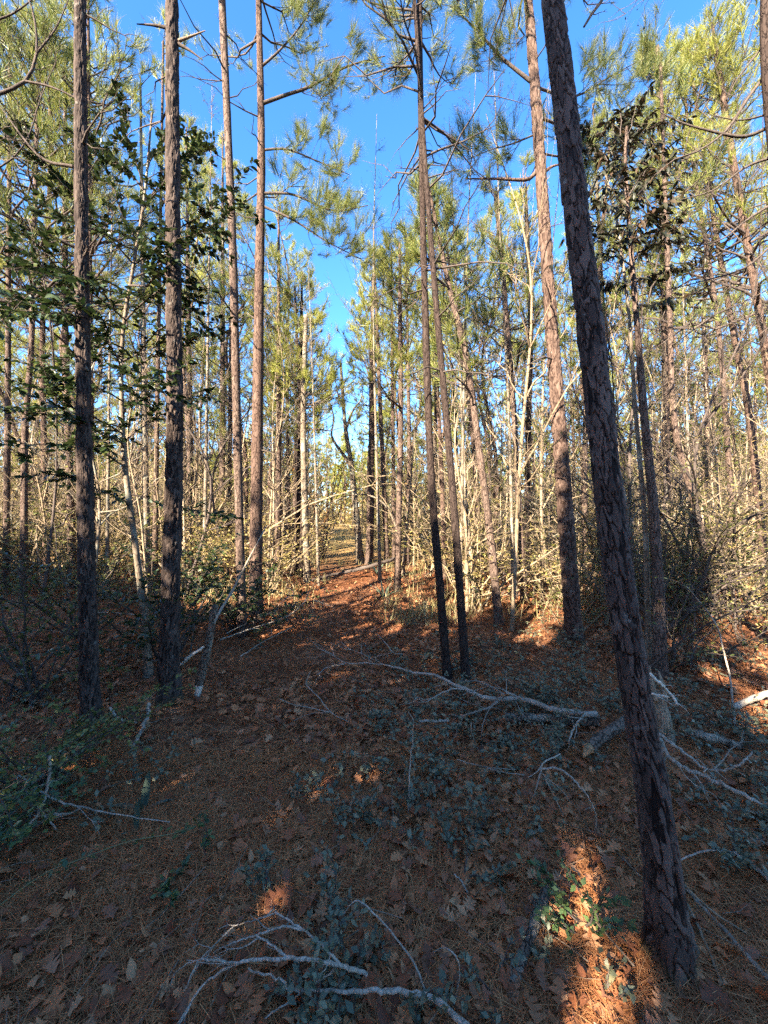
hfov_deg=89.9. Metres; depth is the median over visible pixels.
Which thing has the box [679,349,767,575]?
bare sapling
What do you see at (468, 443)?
pine tree
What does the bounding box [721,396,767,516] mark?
bare sapling
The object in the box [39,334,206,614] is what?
bare sapling
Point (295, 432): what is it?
pine tree
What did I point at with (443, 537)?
pine tree
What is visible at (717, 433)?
pine tree
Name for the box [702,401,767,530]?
bare sapling
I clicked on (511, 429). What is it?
young tree
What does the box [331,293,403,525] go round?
pine tree
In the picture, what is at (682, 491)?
understory shrub
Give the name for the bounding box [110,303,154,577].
young tree
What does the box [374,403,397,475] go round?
pine tree
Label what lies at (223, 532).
understory shrub
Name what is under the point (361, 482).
young tree
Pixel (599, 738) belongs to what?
broken log
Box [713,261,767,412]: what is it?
pine tree
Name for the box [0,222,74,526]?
pine tree
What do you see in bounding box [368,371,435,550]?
bare sapling
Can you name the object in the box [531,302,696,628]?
bare sapling
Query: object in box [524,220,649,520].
pine tree
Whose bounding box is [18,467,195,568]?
understory shrub
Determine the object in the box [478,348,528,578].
young tree
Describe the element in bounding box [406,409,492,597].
bare sapling
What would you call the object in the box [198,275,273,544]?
pine tree
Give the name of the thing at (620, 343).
pine tree
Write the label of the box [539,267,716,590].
bare sapling
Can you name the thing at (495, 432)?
pine tree
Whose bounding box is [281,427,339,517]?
bare sapling
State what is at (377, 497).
bare tree
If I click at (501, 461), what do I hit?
bare sapling
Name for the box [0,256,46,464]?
pine tree
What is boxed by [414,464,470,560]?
bare sapling
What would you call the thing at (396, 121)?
sky
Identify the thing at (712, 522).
understory shrub
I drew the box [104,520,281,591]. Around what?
understory shrub
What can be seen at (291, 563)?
understory shrub
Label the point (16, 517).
bare sapling
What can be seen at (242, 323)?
pine tree
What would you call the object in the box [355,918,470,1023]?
seedling
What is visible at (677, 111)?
pine tree
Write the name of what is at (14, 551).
understory shrub
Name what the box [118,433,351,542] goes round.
understory shrub
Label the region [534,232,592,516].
pine tree
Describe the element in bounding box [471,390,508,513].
young tree
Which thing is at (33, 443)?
young tree
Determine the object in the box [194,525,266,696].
leaning pole
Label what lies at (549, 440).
bare sapling
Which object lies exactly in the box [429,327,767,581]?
understory shrub
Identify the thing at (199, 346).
pine tree
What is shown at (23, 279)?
pine tree
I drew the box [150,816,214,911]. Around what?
seedling
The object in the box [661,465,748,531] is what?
bare sapling
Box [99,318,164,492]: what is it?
pine tree
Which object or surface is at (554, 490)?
bare sapling
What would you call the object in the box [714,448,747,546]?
bare sapling
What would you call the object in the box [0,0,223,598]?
pine tree
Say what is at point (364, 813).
seedling
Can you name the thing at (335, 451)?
pine tree
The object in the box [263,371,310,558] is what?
bare sapling
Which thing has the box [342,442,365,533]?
bare sapling
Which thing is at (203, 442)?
bare sapling
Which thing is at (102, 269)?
pine tree
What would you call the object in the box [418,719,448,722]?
broken stick
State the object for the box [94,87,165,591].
pine tree
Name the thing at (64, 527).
understory shrub
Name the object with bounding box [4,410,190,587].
bare sapling
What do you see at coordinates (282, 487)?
young tree
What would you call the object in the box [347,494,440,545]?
understory shrub
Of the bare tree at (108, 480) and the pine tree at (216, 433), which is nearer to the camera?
the bare tree at (108, 480)
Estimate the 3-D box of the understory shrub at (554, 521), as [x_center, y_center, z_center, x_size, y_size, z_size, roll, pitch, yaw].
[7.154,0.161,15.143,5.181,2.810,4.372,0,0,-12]
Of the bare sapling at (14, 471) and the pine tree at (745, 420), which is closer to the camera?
the bare sapling at (14, 471)
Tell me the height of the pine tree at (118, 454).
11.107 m
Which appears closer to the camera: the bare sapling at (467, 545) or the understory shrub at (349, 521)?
the bare sapling at (467, 545)
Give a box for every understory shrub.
[0,359,476,586]
[0,396,122,587]
[0,429,311,572]
[0,439,127,568]
[0,443,149,504]
[0,465,162,578]
[0,474,123,556]
[0,474,142,568]
[0,480,151,585]
[0,503,209,598]
[0,517,102,594]
[10,501,152,560]
[11,410,269,574]
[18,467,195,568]
[58,465,243,545]
[99,456,150,553]
[104,457,233,572]
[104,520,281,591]
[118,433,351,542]
[120,509,249,569]
[152,511,267,562]
[155,498,350,595]
[162,489,300,588]
[187,453,368,577]
[248,509,330,550]
[284,414,534,576]
[308,468,365,540]
[309,471,446,530]
[318,500,349,533]
[320,496,388,534]
[331,509,374,531]
[338,458,448,543]
[347,488,429,538]
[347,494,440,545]
[359,503,390,538]
[359,511,382,534]
[363,521,426,555]
[376,476,736,621]
[378,431,640,561]
[379,450,577,551]
[390,512,558,581]
[395,471,448,541]
[411,490,596,589]
[414,400,629,569]
[425,508,593,597]
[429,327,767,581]
[471,499,544,554]
[490,559,601,608]
[506,513,716,612]
[509,489,593,549]
[522,510,767,675]
[524,561,609,632]
[525,542,651,600]
[530,495,767,568]
[533,543,599,587]
[577,433,736,540]
[578,459,767,577]
[579,488,766,579]
[580,410,767,617]
[585,547,728,608]
[587,512,730,602]
[595,522,766,600]
[625,457,765,534]
[661,480,767,554]
[661,499,767,637]
[667,564,767,653]
[678,474,767,573]
[695,504,767,568]
[695,550,766,584]
[727,534,767,607]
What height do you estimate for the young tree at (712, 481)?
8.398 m
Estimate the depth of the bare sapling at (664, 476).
6.75 m
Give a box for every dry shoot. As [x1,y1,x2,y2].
[17,755,56,829]
[407,712,413,813]
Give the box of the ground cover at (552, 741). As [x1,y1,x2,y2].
[0,563,767,1023]
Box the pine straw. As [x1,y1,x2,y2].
[0,576,767,1023]
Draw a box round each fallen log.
[685,728,743,749]
[731,690,767,709]
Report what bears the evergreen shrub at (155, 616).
on the ground at (348, 551)
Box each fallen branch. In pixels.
[18,774,169,833]
[170,903,367,1023]
[220,586,340,656]
[248,968,469,1023]
[307,638,599,754]
[649,673,689,714]
[659,731,767,810]
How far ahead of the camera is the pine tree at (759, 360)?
11.38 m
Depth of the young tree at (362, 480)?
27.05 m
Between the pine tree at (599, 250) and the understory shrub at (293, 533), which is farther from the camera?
the understory shrub at (293, 533)
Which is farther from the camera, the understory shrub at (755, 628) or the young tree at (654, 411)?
the young tree at (654, 411)
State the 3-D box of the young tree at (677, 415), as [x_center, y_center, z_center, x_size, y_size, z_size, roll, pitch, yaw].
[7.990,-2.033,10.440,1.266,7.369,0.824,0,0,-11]
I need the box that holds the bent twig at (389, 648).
[376,634,402,656]
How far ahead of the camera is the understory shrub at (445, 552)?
8.58 m
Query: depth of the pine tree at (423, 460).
40.88 m
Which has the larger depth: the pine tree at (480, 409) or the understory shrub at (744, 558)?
the pine tree at (480, 409)
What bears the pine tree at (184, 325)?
on the ground at (348, 551)
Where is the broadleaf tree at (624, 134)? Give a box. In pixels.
[543,80,724,679]
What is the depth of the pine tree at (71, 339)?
26.61 m
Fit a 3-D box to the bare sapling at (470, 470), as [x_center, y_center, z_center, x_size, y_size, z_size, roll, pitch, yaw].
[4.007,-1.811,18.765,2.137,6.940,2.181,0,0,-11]
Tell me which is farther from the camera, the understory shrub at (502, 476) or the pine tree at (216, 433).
the pine tree at (216, 433)
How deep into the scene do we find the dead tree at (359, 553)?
11.84 m
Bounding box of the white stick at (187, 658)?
[180,646,203,666]
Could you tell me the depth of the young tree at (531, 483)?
14.68 m
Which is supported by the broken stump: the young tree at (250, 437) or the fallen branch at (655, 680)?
the fallen branch at (655, 680)
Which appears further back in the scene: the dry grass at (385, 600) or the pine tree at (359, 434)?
the pine tree at (359, 434)
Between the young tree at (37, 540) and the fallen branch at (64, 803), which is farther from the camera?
the young tree at (37, 540)
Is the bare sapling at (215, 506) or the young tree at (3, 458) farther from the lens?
the young tree at (3, 458)
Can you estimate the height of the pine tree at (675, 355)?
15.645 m
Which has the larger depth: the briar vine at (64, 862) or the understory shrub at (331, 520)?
the understory shrub at (331, 520)
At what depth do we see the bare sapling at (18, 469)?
8.66 m
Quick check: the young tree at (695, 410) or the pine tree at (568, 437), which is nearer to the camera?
the young tree at (695, 410)
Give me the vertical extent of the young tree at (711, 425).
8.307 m
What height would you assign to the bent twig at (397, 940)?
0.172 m
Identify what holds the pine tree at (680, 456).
on the ground at (348, 551)
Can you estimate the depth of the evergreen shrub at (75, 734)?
2.23 m
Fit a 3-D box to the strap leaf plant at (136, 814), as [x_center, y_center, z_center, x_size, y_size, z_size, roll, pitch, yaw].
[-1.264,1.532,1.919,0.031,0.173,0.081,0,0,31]
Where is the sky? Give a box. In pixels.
[0,0,767,511]
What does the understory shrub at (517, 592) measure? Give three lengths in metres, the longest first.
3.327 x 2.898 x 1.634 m
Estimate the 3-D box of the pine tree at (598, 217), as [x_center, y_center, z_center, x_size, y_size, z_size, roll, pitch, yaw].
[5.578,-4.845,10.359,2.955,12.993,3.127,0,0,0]
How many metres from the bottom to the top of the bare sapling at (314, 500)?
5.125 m
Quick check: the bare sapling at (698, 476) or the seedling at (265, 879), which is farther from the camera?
the bare sapling at (698, 476)
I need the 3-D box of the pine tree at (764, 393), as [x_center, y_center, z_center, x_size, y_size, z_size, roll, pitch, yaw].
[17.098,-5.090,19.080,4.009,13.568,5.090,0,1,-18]
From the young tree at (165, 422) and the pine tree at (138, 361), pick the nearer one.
the young tree at (165, 422)
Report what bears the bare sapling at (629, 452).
on the ground at (348, 551)
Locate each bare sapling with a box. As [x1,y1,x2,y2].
[0,135,149,607]
[0,330,100,593]
[0,360,129,540]
[0,380,62,561]
[0,410,62,546]
[0,416,40,513]
[0,418,39,510]
[0,433,115,554]
[0,436,122,549]
[0,479,47,548]
[0,504,25,535]
[1,414,61,531]
[2,420,65,512]
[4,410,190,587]
[14,310,210,568]
[18,277,204,580]
[32,333,152,510]
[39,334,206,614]
[74,409,130,505]
[101,481,159,563]
[110,236,332,598]
[110,426,164,554]
[111,407,186,569]
[111,460,185,534]
[113,223,291,571]
[136,437,216,529]
[140,397,216,487]
[146,381,271,570]
[159,460,281,576]
[161,443,208,523]
[184,433,223,554]
[185,368,249,505]
[185,386,244,505]
[202,378,232,535]
[213,264,326,584]
[221,418,265,571]
[244,442,309,574]
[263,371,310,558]
[263,391,309,553]
[263,427,335,568]
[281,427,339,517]
[290,410,332,509]
[307,450,322,531]
[308,465,347,541]
[340,416,457,565]
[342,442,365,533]
[349,352,508,611]
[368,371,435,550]
[374,442,445,557]
[379,433,417,509]
[380,423,425,536]
[402,449,459,533]
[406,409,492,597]
[413,428,427,543]
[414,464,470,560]
[415,444,493,518]
[416,387,505,552]
[443,432,487,526]
[464,82,661,631]
[464,350,538,547]
[470,434,515,548]
[475,375,594,593]
[479,282,583,562]
[483,399,524,523]
[489,437,552,570]
[492,173,588,605]
[504,353,635,501]
[505,78,758,571]
[505,353,591,557]
[522,462,546,546]
[523,491,594,549]
[530,447,578,548]
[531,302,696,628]
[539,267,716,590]
[545,113,767,616]
[548,237,730,602]
[570,344,701,593]
[570,391,621,511]
[572,135,767,586]
[572,409,636,539]
[575,242,766,598]
[590,429,635,493]
[619,425,643,503]
[622,410,761,548]
[624,330,735,566]
[627,373,719,511]
[639,419,697,563]
[645,422,676,495]
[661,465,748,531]
[671,349,752,507]
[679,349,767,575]
[697,441,767,570]
[700,438,751,515]
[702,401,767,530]
[709,450,766,529]
[712,294,767,472]
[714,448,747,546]
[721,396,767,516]
[734,418,766,499]
[737,429,767,500]
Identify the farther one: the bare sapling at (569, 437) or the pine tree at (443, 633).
the bare sapling at (569, 437)
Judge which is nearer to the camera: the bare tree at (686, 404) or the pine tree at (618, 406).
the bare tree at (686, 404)
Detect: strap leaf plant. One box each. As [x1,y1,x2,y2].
[117,771,173,812]
[121,797,139,835]
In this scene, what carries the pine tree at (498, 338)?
on the ground at (348, 551)
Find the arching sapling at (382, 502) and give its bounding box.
[311,486,402,566]
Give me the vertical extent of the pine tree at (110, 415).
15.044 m
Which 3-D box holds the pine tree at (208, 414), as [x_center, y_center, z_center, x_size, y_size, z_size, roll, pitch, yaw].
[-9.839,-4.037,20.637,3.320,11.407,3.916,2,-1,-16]
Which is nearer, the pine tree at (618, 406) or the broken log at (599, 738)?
the broken log at (599, 738)
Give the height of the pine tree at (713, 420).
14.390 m
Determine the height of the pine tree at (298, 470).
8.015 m
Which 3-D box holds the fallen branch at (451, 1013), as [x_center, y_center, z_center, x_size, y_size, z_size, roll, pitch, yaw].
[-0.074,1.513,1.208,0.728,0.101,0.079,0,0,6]
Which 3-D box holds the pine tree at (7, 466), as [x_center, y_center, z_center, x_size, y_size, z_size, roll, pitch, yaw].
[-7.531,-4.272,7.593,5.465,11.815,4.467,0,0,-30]
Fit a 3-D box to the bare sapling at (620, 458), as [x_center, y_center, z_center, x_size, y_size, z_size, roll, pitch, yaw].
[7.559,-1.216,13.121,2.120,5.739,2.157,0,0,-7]
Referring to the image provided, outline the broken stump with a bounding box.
[649,665,675,746]
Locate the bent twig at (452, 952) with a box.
[433,947,459,1005]
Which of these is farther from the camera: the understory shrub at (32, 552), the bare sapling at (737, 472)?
the bare sapling at (737, 472)
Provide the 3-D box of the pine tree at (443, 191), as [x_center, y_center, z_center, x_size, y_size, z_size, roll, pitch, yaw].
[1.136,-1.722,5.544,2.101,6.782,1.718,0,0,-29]
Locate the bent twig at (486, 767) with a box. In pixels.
[457,759,523,774]
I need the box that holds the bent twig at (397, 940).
[343,900,425,989]
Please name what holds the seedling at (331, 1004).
on the ground at (348, 551)
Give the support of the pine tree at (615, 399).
on the ground at (348, 551)
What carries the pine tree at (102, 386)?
on the ground at (348, 551)
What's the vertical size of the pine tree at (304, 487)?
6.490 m
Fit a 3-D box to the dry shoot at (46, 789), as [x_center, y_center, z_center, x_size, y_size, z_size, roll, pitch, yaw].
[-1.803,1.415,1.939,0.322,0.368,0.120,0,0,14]
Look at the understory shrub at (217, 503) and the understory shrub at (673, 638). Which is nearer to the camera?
the understory shrub at (673, 638)
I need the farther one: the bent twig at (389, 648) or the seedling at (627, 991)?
the bent twig at (389, 648)
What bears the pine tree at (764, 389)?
on the ground at (348, 551)
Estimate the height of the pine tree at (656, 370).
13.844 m
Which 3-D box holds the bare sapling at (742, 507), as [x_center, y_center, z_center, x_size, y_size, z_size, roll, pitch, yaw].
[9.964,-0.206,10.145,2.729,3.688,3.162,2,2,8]
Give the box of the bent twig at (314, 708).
[279,672,347,721]
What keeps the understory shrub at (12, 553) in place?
on the ground at (348, 551)
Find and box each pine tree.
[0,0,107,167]
[0,0,141,728]
[0,0,152,595]
[0,0,157,588]
[0,0,165,605]
[0,0,193,583]
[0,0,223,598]
[0,177,138,570]
[0,209,75,536]
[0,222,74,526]
[0,224,32,490]
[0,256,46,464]
[0,273,22,474]
[0,273,39,499]
[0,354,31,460]
[2,334,64,479]
[2,350,37,469]
[11,367,61,489]
[12,329,59,467]
[30,198,152,544]
[34,320,126,421]
[39,317,74,468]
[70,271,125,487]
[91,0,213,706]
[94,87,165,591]
[94,277,194,556]
[95,295,165,544]
[95,387,120,477]
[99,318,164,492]
[99,412,141,510]
[102,0,225,588]
[104,243,195,547]
[104,398,138,471]
[114,171,250,499]
[126,135,251,507]
[128,313,227,498]
[138,111,228,565]
[160,271,241,503]
[165,198,296,543]
[180,0,322,637]
[180,0,402,614]
[182,126,265,560]
[185,157,254,559]
[185,341,218,500]
[187,177,331,578]
[195,251,272,540]
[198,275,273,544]
[201,390,233,505]
[203,389,233,495]
[227,210,335,560]
[240,267,377,576]
[240,315,310,544]
[243,298,312,553]
[244,327,297,501]
[244,349,275,469]
[247,324,310,484]
[264,260,334,545]
[265,305,363,582]
[269,257,359,574]
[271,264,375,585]
[284,365,332,474]
[284,410,326,494]
[309,392,341,511]
[319,0,498,685]
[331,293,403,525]
[333,229,416,565]
[333,250,412,564]
[339,0,530,684]
[339,222,448,591]
[352,229,422,561]
[353,391,403,514]
[354,420,374,518]
[358,313,413,530]
[361,263,421,540]
[374,389,405,509]
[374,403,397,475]
[374,424,402,498]
[375,192,472,578]
[376,230,435,564]
[384,223,478,554]
[384,282,455,535]
[389,410,423,512]
[390,154,520,624]
[402,422,425,489]
[403,275,465,534]
[403,311,465,486]
[404,381,458,503]
[413,409,433,491]
[419,257,492,506]
[421,196,521,571]
[424,0,675,645]
[424,307,489,484]
[443,160,575,601]
[444,368,499,548]
[444,369,486,513]
[445,197,541,562]
[448,225,525,539]
[460,408,486,498]
[462,303,522,523]
[478,185,581,557]
[481,322,550,507]
[481,399,504,477]
[484,145,578,583]
[488,0,701,995]
[489,268,552,545]
[491,386,523,512]
[492,293,550,516]
[496,382,523,478]
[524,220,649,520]
[531,275,582,484]
[531,407,553,481]
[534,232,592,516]
[535,418,570,509]
[538,307,621,548]
[541,90,671,465]
[542,124,644,568]
[543,387,582,508]
[561,215,718,542]
[566,338,633,502]
[567,329,649,507]
[589,9,767,583]
[594,21,714,573]
[601,15,767,612]
[601,18,767,590]
[609,326,649,467]
[610,0,767,425]
[611,283,702,486]
[614,245,741,496]
[615,278,697,493]
[620,367,637,473]
[623,249,717,501]
[624,254,752,494]
[627,70,767,571]
[647,259,743,474]
[650,320,703,491]
[650,398,699,475]
[670,354,761,511]
[682,338,740,474]
[685,271,766,497]
[691,371,740,477]
[701,276,767,556]
[713,247,767,520]
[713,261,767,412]
[713,303,767,524]
[714,399,744,504]
[719,334,766,505]
[723,140,767,375]
[731,349,765,479]
[739,359,767,467]
[741,191,767,334]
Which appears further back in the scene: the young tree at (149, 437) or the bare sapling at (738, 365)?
the young tree at (149, 437)
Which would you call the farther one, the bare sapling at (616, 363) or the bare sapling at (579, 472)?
the bare sapling at (579, 472)
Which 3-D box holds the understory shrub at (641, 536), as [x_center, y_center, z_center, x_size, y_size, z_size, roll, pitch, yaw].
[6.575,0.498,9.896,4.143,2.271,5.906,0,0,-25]
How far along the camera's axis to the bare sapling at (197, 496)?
12.28 m
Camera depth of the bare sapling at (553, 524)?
11.46 m
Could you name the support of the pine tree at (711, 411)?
on the ground at (348, 551)
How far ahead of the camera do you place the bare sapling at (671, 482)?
10.34 m
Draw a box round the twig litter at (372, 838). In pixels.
[0,564,767,1023]
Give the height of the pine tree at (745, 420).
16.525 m
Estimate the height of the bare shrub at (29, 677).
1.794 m
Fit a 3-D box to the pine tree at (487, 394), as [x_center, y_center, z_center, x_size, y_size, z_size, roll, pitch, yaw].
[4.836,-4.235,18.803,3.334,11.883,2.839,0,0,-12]
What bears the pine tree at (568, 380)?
on the ground at (348, 551)
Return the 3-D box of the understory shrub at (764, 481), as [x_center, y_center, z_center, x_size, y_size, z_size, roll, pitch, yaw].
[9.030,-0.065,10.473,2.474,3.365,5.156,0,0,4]
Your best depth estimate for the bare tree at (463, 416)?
6.98 m
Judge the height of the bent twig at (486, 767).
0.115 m
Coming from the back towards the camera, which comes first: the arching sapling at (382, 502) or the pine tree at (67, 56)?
the arching sapling at (382, 502)
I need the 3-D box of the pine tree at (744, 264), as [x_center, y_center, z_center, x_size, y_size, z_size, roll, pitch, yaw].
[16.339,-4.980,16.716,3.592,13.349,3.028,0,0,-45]
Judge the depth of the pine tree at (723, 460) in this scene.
34.58 m
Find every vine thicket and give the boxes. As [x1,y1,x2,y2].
[364,484,767,609]
[503,391,767,615]
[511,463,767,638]
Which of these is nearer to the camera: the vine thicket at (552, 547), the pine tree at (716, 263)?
the vine thicket at (552, 547)
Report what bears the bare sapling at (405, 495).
on the ground at (348, 551)
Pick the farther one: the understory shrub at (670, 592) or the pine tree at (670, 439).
the pine tree at (670, 439)
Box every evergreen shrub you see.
[0,493,298,708]
[0,495,256,642]
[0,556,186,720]
[0,667,196,836]
[0,707,108,850]
[101,540,341,653]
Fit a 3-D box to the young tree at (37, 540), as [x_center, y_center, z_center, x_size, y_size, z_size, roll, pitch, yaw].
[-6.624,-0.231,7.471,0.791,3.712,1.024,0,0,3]
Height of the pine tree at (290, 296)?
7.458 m
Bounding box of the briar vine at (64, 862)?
[0,810,211,905]
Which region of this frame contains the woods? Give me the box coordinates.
[0,425,767,534]
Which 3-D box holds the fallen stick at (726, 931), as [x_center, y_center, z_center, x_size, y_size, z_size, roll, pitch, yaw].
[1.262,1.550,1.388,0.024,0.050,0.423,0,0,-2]
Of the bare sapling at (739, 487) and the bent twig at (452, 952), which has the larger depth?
the bare sapling at (739, 487)
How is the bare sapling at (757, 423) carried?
on the ground at (348, 551)
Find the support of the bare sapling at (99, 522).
on the ground at (348, 551)
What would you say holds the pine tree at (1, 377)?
on the ground at (348, 551)
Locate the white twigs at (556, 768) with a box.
[519,753,596,830]
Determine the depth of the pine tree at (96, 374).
19.77 m
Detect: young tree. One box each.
[0,359,14,517]
[5,403,66,586]
[15,329,49,481]
[15,342,61,581]
[53,420,74,551]
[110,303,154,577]
[119,259,163,569]
[138,344,163,483]
[151,235,186,587]
[152,334,196,449]
[186,321,218,538]
[214,361,243,567]
[218,290,273,561]
[243,409,264,483]
[263,317,299,578]
[263,358,285,558]
[263,392,294,552]
[310,397,329,534]
[353,440,364,524]
[360,420,366,533]
[405,450,427,533]
[441,323,485,584]
[450,241,487,569]
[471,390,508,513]
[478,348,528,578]
[491,420,522,555]
[493,332,514,557]
[502,362,537,495]
[518,429,546,547]
[531,321,575,564]
[569,390,588,525]
[573,457,592,558]
[596,262,640,461]
[618,261,659,565]
[621,374,653,501]
[635,333,673,545]
[659,338,724,525]
[659,358,693,498]
[660,301,692,538]
[680,232,722,558]
[689,300,738,527]
[701,375,725,524]
[717,356,767,574]
[718,299,767,549]
[730,387,766,556]
[747,351,767,528]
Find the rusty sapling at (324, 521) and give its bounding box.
[270,400,367,558]
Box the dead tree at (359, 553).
[311,365,368,564]
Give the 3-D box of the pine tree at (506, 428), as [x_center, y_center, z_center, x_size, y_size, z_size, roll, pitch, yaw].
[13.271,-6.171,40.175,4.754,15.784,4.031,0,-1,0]
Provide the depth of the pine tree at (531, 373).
8.36 m
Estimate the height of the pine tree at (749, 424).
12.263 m
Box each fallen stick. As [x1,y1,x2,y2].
[3,603,75,635]
[98,612,148,617]
[109,702,150,745]
[681,849,767,881]
[684,884,746,987]
[686,889,767,980]
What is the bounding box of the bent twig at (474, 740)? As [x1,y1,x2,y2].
[470,722,481,758]
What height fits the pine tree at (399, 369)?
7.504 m
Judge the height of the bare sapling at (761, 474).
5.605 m
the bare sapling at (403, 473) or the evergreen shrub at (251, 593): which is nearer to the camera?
the evergreen shrub at (251, 593)
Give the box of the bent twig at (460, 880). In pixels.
[454,873,468,893]
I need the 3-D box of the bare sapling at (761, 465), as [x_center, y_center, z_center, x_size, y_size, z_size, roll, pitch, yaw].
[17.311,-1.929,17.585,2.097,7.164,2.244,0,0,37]
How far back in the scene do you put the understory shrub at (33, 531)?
9.39 m
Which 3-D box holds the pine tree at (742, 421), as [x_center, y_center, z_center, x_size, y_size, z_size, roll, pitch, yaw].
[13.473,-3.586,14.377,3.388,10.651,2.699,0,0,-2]
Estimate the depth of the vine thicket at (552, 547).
6.42 m
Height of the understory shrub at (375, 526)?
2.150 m
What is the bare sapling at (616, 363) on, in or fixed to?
on the ground at (348, 551)
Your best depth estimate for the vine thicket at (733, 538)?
5.36 m
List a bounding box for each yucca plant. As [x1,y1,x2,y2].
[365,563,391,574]
[369,582,399,597]
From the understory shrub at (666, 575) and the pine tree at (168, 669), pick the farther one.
the understory shrub at (666, 575)
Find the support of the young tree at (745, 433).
on the ground at (348, 551)
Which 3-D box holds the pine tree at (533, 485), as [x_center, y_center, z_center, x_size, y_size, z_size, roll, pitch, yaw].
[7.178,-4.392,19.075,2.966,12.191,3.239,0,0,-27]
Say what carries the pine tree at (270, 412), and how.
on the ground at (348, 551)
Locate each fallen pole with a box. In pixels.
[311,557,394,580]
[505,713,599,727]
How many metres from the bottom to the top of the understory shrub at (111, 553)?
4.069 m
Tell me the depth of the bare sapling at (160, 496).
7.39 m
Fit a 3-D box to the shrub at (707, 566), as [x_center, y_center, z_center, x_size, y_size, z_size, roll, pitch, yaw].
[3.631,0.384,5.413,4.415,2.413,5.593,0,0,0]
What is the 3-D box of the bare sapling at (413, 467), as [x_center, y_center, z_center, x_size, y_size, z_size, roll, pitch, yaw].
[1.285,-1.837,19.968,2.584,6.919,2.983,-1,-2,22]
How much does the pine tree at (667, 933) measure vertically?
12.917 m
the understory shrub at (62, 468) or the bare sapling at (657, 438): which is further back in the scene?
the understory shrub at (62, 468)
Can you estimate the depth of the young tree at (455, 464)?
8.31 m
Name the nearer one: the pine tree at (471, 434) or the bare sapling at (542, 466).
the bare sapling at (542, 466)
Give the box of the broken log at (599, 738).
[582,715,624,757]
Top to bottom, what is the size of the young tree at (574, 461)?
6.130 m
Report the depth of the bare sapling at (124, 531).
11.61 m
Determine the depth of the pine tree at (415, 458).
38.03 m
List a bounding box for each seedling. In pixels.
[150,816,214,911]
[234,841,276,903]
[263,898,370,1023]
[285,768,320,799]
[297,895,380,1023]
[303,840,352,936]
[350,784,395,828]
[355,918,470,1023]
[440,818,516,892]
[456,925,526,1023]
[505,884,550,1011]
[515,848,638,958]
[530,893,557,962]
[593,946,636,1004]
[707,805,759,876]
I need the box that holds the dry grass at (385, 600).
[0,527,767,626]
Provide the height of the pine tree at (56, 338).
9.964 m
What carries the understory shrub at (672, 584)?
on the ground at (348, 551)
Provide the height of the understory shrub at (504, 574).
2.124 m
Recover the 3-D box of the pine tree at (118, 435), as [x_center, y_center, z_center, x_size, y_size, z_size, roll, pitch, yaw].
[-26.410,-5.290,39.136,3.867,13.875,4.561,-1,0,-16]
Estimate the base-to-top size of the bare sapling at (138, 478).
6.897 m
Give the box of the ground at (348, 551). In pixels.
[0,513,767,1023]
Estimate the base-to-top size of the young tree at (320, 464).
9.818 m
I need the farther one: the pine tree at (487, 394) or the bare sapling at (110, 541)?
the pine tree at (487, 394)
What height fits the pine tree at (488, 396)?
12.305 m
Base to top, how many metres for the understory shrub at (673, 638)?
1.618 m
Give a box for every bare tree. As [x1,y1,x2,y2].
[0,119,165,599]
[100,76,304,587]
[326,120,413,580]
[381,395,426,574]
[385,108,538,596]
[392,74,506,564]
[416,42,674,606]
[564,0,767,300]
[571,173,767,591]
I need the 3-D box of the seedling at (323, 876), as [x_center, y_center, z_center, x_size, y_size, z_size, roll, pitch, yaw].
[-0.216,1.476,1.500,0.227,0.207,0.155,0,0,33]
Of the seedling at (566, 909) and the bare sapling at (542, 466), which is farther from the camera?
the bare sapling at (542, 466)
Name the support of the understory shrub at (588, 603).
on the ground at (348, 551)
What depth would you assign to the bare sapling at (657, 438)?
7.49 m
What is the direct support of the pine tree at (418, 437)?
on the ground at (348, 551)
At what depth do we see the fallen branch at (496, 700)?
2.98 m
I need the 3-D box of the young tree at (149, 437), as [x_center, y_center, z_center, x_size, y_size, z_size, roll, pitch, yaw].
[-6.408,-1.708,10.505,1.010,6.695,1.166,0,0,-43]
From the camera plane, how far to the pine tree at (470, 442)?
35.15 m
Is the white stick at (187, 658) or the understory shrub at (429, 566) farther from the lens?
the understory shrub at (429, 566)
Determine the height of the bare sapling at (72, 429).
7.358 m
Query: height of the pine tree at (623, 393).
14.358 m
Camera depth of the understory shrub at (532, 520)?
12.35 m
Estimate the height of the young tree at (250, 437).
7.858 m
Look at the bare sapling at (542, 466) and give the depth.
6.63 m
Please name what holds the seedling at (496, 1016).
on the ground at (348, 551)
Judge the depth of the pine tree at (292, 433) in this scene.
14.75 m
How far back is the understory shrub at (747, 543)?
10.47 m
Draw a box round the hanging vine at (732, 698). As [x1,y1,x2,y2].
[686,586,757,790]
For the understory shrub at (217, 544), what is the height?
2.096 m
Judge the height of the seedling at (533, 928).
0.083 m
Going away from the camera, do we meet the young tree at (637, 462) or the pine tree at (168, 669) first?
the pine tree at (168, 669)
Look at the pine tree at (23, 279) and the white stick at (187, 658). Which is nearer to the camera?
the white stick at (187, 658)
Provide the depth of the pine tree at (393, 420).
11.95 m
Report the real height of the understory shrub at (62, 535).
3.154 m
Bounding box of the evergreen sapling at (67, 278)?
[0,77,276,677]
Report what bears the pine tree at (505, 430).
on the ground at (348, 551)
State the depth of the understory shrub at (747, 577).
8.09 m

